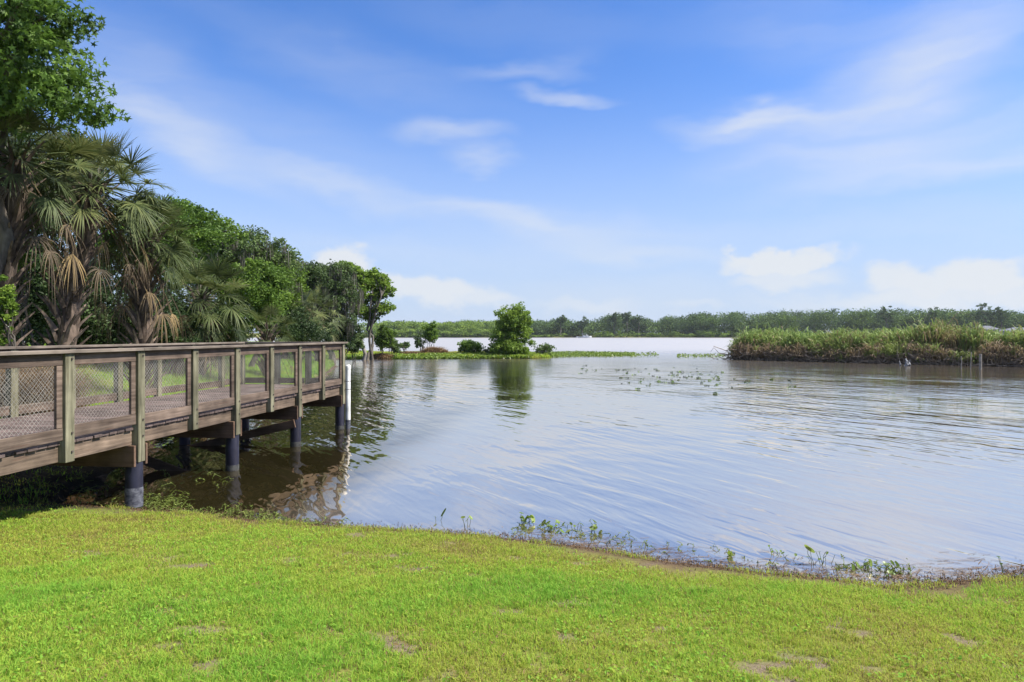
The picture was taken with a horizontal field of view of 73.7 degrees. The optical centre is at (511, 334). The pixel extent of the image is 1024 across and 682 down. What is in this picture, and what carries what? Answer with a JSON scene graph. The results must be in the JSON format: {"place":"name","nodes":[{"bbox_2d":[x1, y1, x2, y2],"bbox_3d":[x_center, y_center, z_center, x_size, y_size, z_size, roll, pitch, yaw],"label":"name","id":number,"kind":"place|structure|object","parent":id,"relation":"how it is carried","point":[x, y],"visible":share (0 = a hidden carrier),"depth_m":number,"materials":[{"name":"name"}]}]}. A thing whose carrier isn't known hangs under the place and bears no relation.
{"place":"outdoors","nodes":[
{"label":"outdoors","id":0,"kind":"place"},
{"bbox_2d":[0,333,1023,681],"bbox_3d":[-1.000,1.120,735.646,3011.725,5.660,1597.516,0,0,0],"label":"ground","id":1,"kind":"structure","parent":0,"point":[76,485],"depth_m":5.11,"materials":[{"name":"green plant"}]},
{"bbox_2d":[0,274,20,418],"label":"shrub","id":2,"kind":"object","parent":1,"relation":"on","point":[8,302],"visible":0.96,"depth_m":13.60,"materials":[{"name":"green plant"}]},
{"bbox_2d":[16,253,34,367],"bbox_3d":[-12.591,-0.158,17.532,0.615,3.969,1.489,0,0,-35],"label":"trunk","id":3,"kind":"object","parent":1,"relation":"on","point":[22,265],"visible":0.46,"depth_m":17.60,"materials":[{"name":"plant"}]},
{"bbox_2d":[0,92,107,374],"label":"cabbage palm","id":4,"kind":"object","parent":1,"relation":"on","point":[16,178],"visible":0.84,"depth_m":16.00,"materials":[{"name":"green plant"}]},
{"bbox_2d":[14,211,93,345],"bbox_3d":[-15.047,-1.453,21.064,3.630,5.403,3.420,0,0,-19],"label":"palm tree","id":5,"kind":"object","parent":1,"relation":"on","point":[40,286],"visible":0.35,"depth_m":20.45,"materials":[{"name":"green plant"}]},
{"bbox_2d":[0,343,113,417],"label":"dry grass clump","id":6,"kind":"object","parent":1,"relation":"on","point":[23,388],"visible":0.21,"depth_m":14.25,"materials":[{"name":"plant"}]},
{"bbox_2d":[0,115,121,345],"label":"live oak","id":7,"kind":"object","parent":1,"relation":"on","point":[37,142],"visible":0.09,"depth_m":21.96,"materials":[{"name":"green plant"}]},
{"bbox_2d":[0,0,131,369],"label":"sweetgum tree","id":8,"kind":"object","parent":1,"relation":"on","point":[26,32],"visible":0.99,"depth_m":14.76,"materials":[{"name":"green plant"}]},
{"bbox_2d":[40,250,126,347],"bbox_3d":[-14.746,-0.919,22.838,3.430,4.373,3.272,0,0,0],"label":"shrub","id":9,"kind":"object","parent":1,"relation":"on","point":[89,321],"visible":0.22,"depth_m":22.56,"materials":[{"name":"green plant"}]},
{"bbox_2d":[1,123,177,370],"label":"cabbage palm","id":10,"kind":"object","parent":1,"relation":"on","point":[89,218],"visible":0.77,"depth_m":17.67,"materials":[{"name":"green plant"}]},
{"bbox_2d":[24,281,190,368],"bbox_3d":[-14.090,-0.242,24.006,5.816,3.486,3.471,0,0,0],"label":"shrub","id":11,"kind":"object","parent":1,"relation":"on","point":[166,310],"visible":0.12,"depth_m":23.55,"materials":[{"name":"green plant"}]},
{"bbox_2d":[88,185,202,396],"bbox_3d":[-10.418,-1.070,19.678,3.110,6.427,3.516,0,0,0],"label":"cabbage palm","id":12,"kind":"object","parent":1,"relation":"on","point":[141,319],"visible":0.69,"depth_m":19.44,"materials":[{"name":"green plant"}]},
{"bbox_2d":[103,281,211,364],"bbox_3d":[-13.811,-0.269,26.025,4.943,3.736,3.491,0,0,0],"label":"shrub","id":13,"kind":"object","parent":1,"relation":"on","point":[182,338],"visible":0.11,"depth_m":25.66,"materials":[{"name":"green plant"}]},
{"bbox_2d":[76,194,249,313],"bbox_3d":[-17.243,-2.736,33.373,8.310,8.373,6.126,0,0,0],"label":"hardwood tree","id":14,"kind":"object","parent":1,"relation":"on","point":[199,219],"visible":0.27,"depth_m":33.07,"materials":[{"name":"green plant"}]},
{"bbox_2d":[0,342,347,508],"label":"boardwalk","id":15,"kind":"structure","parent":1,"relation":"on","point":[119,431],"depth_m":10.50,"materials":[{"name":"brown wood"}]},
{"bbox_2d":[159,299,225,341],"bbox_3d":[-13.953,-0.090,28.929,3.626,3.380,3.308,0,0,0],"label":"shrub","id":16,"kind":"object","parent":1,"relation":"on","point":[210,321],"depth_m":29.06,"materials":[{"name":"green plant"}]},
{"bbox_2d":[154,248,263,378],"bbox_3d":[-12.327,-0.456,26.924,4.606,6.285,4.574,0,0,44],"label":"cabbage palm","id":17,"kind":"object","parent":1,"relation":"on","point":[202,300],"visible":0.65,"depth_m":26.59,"materials":[{"name":"green plant"}]},
{"bbox_2d":[209,302,255,341],"bbox_3d":[-15.850,-0.259,36.983,4.427,3.287,3.566,0,0,0],"label":"shrub","id":18,"kind":"object","parent":1,"relation":"on","point":[236,334],"visible":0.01,"depth_m":37.08,"materials":[{"name":"green plant"}]},
{"bbox_2d":[173,218,302,341],"bbox_3d":[-17.193,-2.818,42.005,8.800,8.707,5.866,0,0,0],"label":"live oak","id":19,"kind":"object","parent":1,"relation":"on","point":[238,252],"visible":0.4,"depth_m":41.17,"materials":[{"name":"green plant"}]},
{"bbox_2d":[207,257,299,366],"bbox_3d":[-13.159,-0.922,34.173,4.608,5.784,3.718,0,0,-10],"label":"hardwood tree","id":20,"kind":"object","parent":1,"relation":"on","point":[269,293],"visible":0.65,"depth_m":33.54,"materials":[{"name":"green plant"}]},
{"bbox_2d":[239,303,296,376],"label":"cabbage palm","id":21,"kind":"object","parent":1,"relation":"on","point":[267,333],"visible":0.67,"depth_m":30.84,"materials":[{"name":"green plant"}]},
{"bbox_2d":[0,341,552,503],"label":"grass","id":22,"kind":"structure","parent":1,"relation":"on","point":[256,367],"depth_m":26.96,"materials":[{"name":"green plant"}]},
{"bbox_2d":[261,244,310,358],"bbox_3d":[-14.858,-1.995,44.163,3.520,7.887,3.530,0,0,-21],"label":"hardwood tree","id":23,"kind":"object","parent":1,"relation":"on","point":[302,287],"visible":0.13,"depth_m":43.89,"materials":[{"name":"green plant"}]},
{"bbox_2d":[269,305,338,359],"bbox_3d":[-14.282,0.010,44.581,4.922,3.954,4.158,0,0,23],"label":"shrub","id":24,"kind":"object","parent":1,"relation":"on","point":[314,333],"visible":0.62,"depth_m":44.27,"materials":[{"name":"green plant"}]},
{"bbox_2d":[281,291,328,358],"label":"tree","id":25,"kind":"object","parent":1,"relation":"on","point":[318,313],"visible":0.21,"depth_m":47.38,"materials":[{"name":"green plant"}]},
{"bbox_2d":[289,284,346,361],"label":"tree","id":26,"kind":"object","parent":1,"relation":"on","point":[311,299],"visible":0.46,"depth_m":49.87,"materials":[{"name":"green plant"}]},
{"bbox_2d":[291,258,364,362],"bbox_3d":[-15.954,-2.064,56.885,7.321,9.109,5.754,0,0,0],"label":"live oak","id":27,"kind":"object","parent":1,"relation":"on","point":[337,276],"visible":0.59,"depth_m":56.10,"materials":[{"name":"green plant"}]},
{"bbox_2d":[322,321,365,358],"bbox_3d":[-14.408,0.578,58.150,3.863,4.103,3.380,0,0,0],"label":"shrub","id":28,"kind":"object","parent":1,"relation":"on","point":[346,338],"visible":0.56,"depth_m":57.50,"materials":[{"name":"green plant"}]},
{"bbox_2d":[348,333,364,361],"bbox_3d":[-13.884,1.110,60.006,2.061,3.023,2.129,0,0,0],"label":"shrub","id":29,"kind":"object","parent":1,"relation":"on","point":[359,344],"visible":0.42,"depth_m":59.79,"materials":[{"name":"green plant"}]},
{"bbox_2d":[358,267,396,359],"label":"swamp tree","id":30,"kind":"object","parent":1,"relation":"on","point":[381,289],"visible":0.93,"depth_m":63.46,"materials":[{"name":"green plant"}]},
{"bbox_2d":[373,352,393,358],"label":"dry grass clump","id":31,"kind":"object","parent":1,"relation":"on","point":[376,355],"visible":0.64,"depth_m":65.58,"materials":[{"name":"brown plant"}]},
{"bbox_2d":[374,324,396,354],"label":"shrub","id":32,"kind":"object","parent":1,"relation":"on","point":[381,340],"visible":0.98,"depth_m":65.39,"materials":[{"name":"green plant"}]},
{"bbox_2d":[386,340,402,355],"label":"shrub","id":33,"kind":"object","parent":1,"relation":"on","point":[396,348],"visible":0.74,"depth_m":66.73,"materials":[{"name":"green plant"}]},
{"bbox_2d":[401,341,409,352],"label":"shrub","id":34,"kind":"object","parent":1,"relation":"on","point":[405,345],"visible":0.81,"depth_m":69.89,"materials":[{"name":"green plant"}]},
{"bbox_2d":[400,351,419,353],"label":"dry grass clump","id":35,"kind":"object","parent":1,"relation":"on","point":[408,352],"visible":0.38,"depth_m":69.85,"materials":[{"name":"brown plant"}]},
{"bbox_2d":[414,334,426,351],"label":"shrub","id":36,"kind":"object","parent":1,"relation":"on","point":[419,342],"visible":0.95,"depth_m":71.81,"materials":[{"name":"green plant"}]},
{"bbox_2d":[421,320,438,347],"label":"tree","id":37,"kind":"object","parent":1,"relation":"on","point":[430,333],"visible":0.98,"depth_m":71.87,"materials":[{"name":"green plant"}]},
{"bbox_2d":[420,345,447,352],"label":"dry grass clump","id":38,"kind":"object","parent":1,"relation":"on","point":[433,349],"visible":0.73,"depth_m":70.51,"materials":[{"name":"brown plant"}]},
{"bbox_2d":[457,339,485,352],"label":"bush","id":39,"kind":"object","parent":1,"relation":"on","point":[468,345],"visible":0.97,"depth_m":70.36,"materials":[{"name":"green plant"}]},
{"bbox_2d":[16,465,927,581],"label":"shore weeds","id":40,"kind":"object","parent":1,"relation":"on","point":[168,501],"visible":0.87,"depth_m":8.89,"materials":[{"name":"plant"}]},
{"bbox_2d":[488,301,535,354],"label":"tree","id":41,"kind":"object","parent":1,"relation":"on","point":[510,327],"visible":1,"depth_m":69.14,"materials":[{"name":"green plant"}]},
{"bbox_2d":[23,490,1023,593],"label":"shore litter","id":42,"kind":"object","parent":1,"relation":"on","point":[663,560],"visible":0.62,"depth_m":6.97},
{"bbox_2d":[533,342,554,354],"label":"shrub","id":43,"kind":"object","parent":1,"relation":"on","point":[545,348],"visible":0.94,"depth_m":70.70,"materials":[{"name":"green plant"}]},
{"bbox_2d":[554,315,566,334],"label":"tree","id":44,"kind":"object","parent":1,"relation":"on","point":[560,320],"visible":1,"depth_m":590.13,"materials":[{"name":"green plant"}]},
{"bbox_2d":[574,316,588,335],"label":"tree","id":45,"kind":"object","parent":1,"relation":"on","point":[581,324],"visible":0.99,"depth_m":592.69,"materials":[{"name":"green plant"}]},
{"bbox_2d":[607,312,620,336],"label":"tree","id":46,"kind":"object","parent":1,"relation":"on","point":[614,316],"visible":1,"depth_m":595.01,"materials":[{"name":"green plant"}]},
{"bbox_2d":[621,311,631,336],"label":"tree","id":47,"kind":"object","parent":1,"relation":"on","point":[626,319],"visible":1,"depth_m":595.48,"materials":[{"name":"green plant"}]},
{"bbox_2d":[629,314,641,336],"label":"tree","id":48,"kind":"object","parent":1,"relation":"on","point":[636,320],"visible":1,"depth_m":595.81,"materials":[{"name":"green plant"}]},
{"bbox_2d":[360,312,1021,337],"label":"thicket","id":49,"kind":"object","parent":1,"relation":"on","point":[412,328],"visible":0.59,"depth_m":571.20,"materials":[{"name":"green plant"}]},
{"bbox_2d":[366,307,1023,336],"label":"woods","id":50,"kind":"object","parent":1,"relation":"on","point":[668,324],"visible":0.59,"depth_m":580.26,"materials":[{"name":"green plant"}]},
{"bbox_2d":[874,306,898,331],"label":"tree","id":51,"kind":"object","parent":1,"relation":"on","point":[884,317],"visible":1,"depth_m":507.03,"materials":[{"name":"green plant"}]},
{"bbox_2d":[921,307,939,325],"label":"tree","id":52,"kind":"object","parent":1,"relation":"on","point":[931,314],"visible":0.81,"depth_m":494.05,"materials":[{"name":"green plant"}]},
{"bbox_2d":[976,303,1000,325],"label":"tree","id":53,"kind":"object","parent":1,"relation":"on","point":[988,313],"visible":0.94,"depth_m":477.62,"materials":[{"name":"green plant"}]},
{"bbox_2d":[983,326,998,332],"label":"house","id":54,"kind":"structure","parent":1,"relation":"on","point":[989,327],"depth_m":376.28,"materials":[{"name":"white"}]},
{"bbox_2d":[995,306,1010,329],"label":"tree","id":55,"kind":"object","parent":1,"relation":"on","point":[1002,316],"visible":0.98,"depth_m":474.64,"materials":[{"name":"green plant"}]},
{"bbox_2d":[999,327,1023,334],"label":"house","id":56,"kind":"structure","parent":1,"relation":"on","point":[1009,329],"depth_m":383.68,"materials":[{"name":"grey"}]},
{"bbox_2d":[0,0,1023,332],"label":"sky","id":57,"kind":"structure","parent":0,"point":[573,159],"materials":[{"name":"blue"}]},
{"bbox_2d":[60,338,1023,586],"bbox_3d":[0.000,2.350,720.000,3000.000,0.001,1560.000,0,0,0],"label":"lake water","id":58,"kind":"structure","parent":0,"point":[916,466],"depth_m":12.98,"materials":[{"name":"blue liquid"}]},
{"bbox_2d":[345,365,350,428],"bbox_3d":[-4.120,2.250,17.150,0.136,3.000,0.136,0,0,0],"label":"mooring pipe","id":59,"kind":"object","parent":58,"relation":"in","point":[348,396],"visible":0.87,"depth_m":17.09,"materials":[{"name":"white plastic"}]},
{"bbox_2d":[335,261,373,359],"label":"swamp tree","id":60,"kind":"object","parent":58,"relation":"on","point":[363,284],"visible":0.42,"depth_m":62.67,"materials":[{"name":"green plant"}]},
{"bbox_2d":[461,515,472,526],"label":"water plant","id":61,"kind":"object","parent":58,"relation":"in","point":[470,517],"visible":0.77,"depth_m":8.35,"materials":[{"name":"green plant"}]},
{"bbox_2d":[483,346,495,352],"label":"shrub","id":62,"kind":"object","parent":58,"relation":"on","point":[486,350],"visible":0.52,"depth_m":69.92,"materials":[{"name":"green plant"}]},
{"bbox_2d":[519,512,534,522],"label":"water plant","id":63,"kind":"object","parent":58,"relation":"in","point":[532,518],"visible":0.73,"depth_m":8.50,"materials":[{"name":"green plant"}]},
{"bbox_2d":[345,350,723,358],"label":"hyacinth mat","id":64,"kind":"object","parent":58,"relation":"on","point":[446,355],"visible":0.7,"depth_m":69.13,"materials":[{"name":"green plant"}]},
{"bbox_2d":[541,519,553,530],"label":"water plant","id":65,"kind":"object","parent":58,"relation":"in","point":[543,522],"visible":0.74,"depth_m":8.19,"materials":[{"name":"green plant"}]},
{"bbox_2d":[576,335,591,337],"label":"boat","id":66,"kind":"object","parent":58,"relation":"on","point":[585,336],"visible":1,"depth_m":577.58,"materials":[{"name":"white plastic"}]},
{"bbox_2d":[804,544,814,564],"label":"water plant","id":67,"kind":"object","parent":58,"relation":"in","point":[807,547],"visible":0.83,"depth_m":6.97,"materials":[{"name":"green plant"}]},
{"bbox_2d":[815,551,827,565],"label":"water plant","id":68,"kind":"object","parent":58,"relation":"in","point":[820,557],"visible":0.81,"depth_m":6.96,"materials":[{"name":"green plant"}]},
{"bbox_2d":[856,561,869,573],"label":"water plant","id":69,"kind":"object","parent":58,"relation":"in","point":[867,563],"visible":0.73,"depth_m":6.71,"materials":[{"name":"green plant"}]},
{"bbox_2d":[722,312,1023,365],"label":"reed bed","id":70,"kind":"object","parent":58,"relation":"on","point":[935,338],"visible":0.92,"depth_m":56.57,"materials":[{"name":"green plant"}]},
{"bbox_2d":[883,561,899,579],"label":"water plant","id":71,"kind":"object","parent":58,"relation":"in","point":[896,563],"visible":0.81,"depth_m":6.57,"materials":[{"name":"green plant"}]},
{"bbox_2d":[899,358,910,365],"bbox_3d":[29.952,2.181,51.960,0.918,0.790,0.576,0,0,0],"label":"stump","id":72,"kind":"object","parent":58,"relation":"in","point":[907,363],"visible":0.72,"depth_m":51.80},
{"bbox_2d":[979,354,981,368],"bbox_3d":[31.903,2.129,46.504,0.190,1.647,0.176,0,0,0],"label":"wooden post","id":73,"kind":"object","parent":58,"relation":"in","point":[980,361],"visible":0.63,"depth_m":46.44,"materials":[{"name":"wood"}]},
{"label":"mud bank","id":74,"kind":"structure","parent":0,"visible":0},
{"bbox_2d":[709,345,1023,366],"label":"root tangle","id":75,"kind":"object","parent":74,"relation":"on","point":[896,360],"visible":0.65,"depth_m":55.81,"materials":[{"name":"plant"}]}
]}

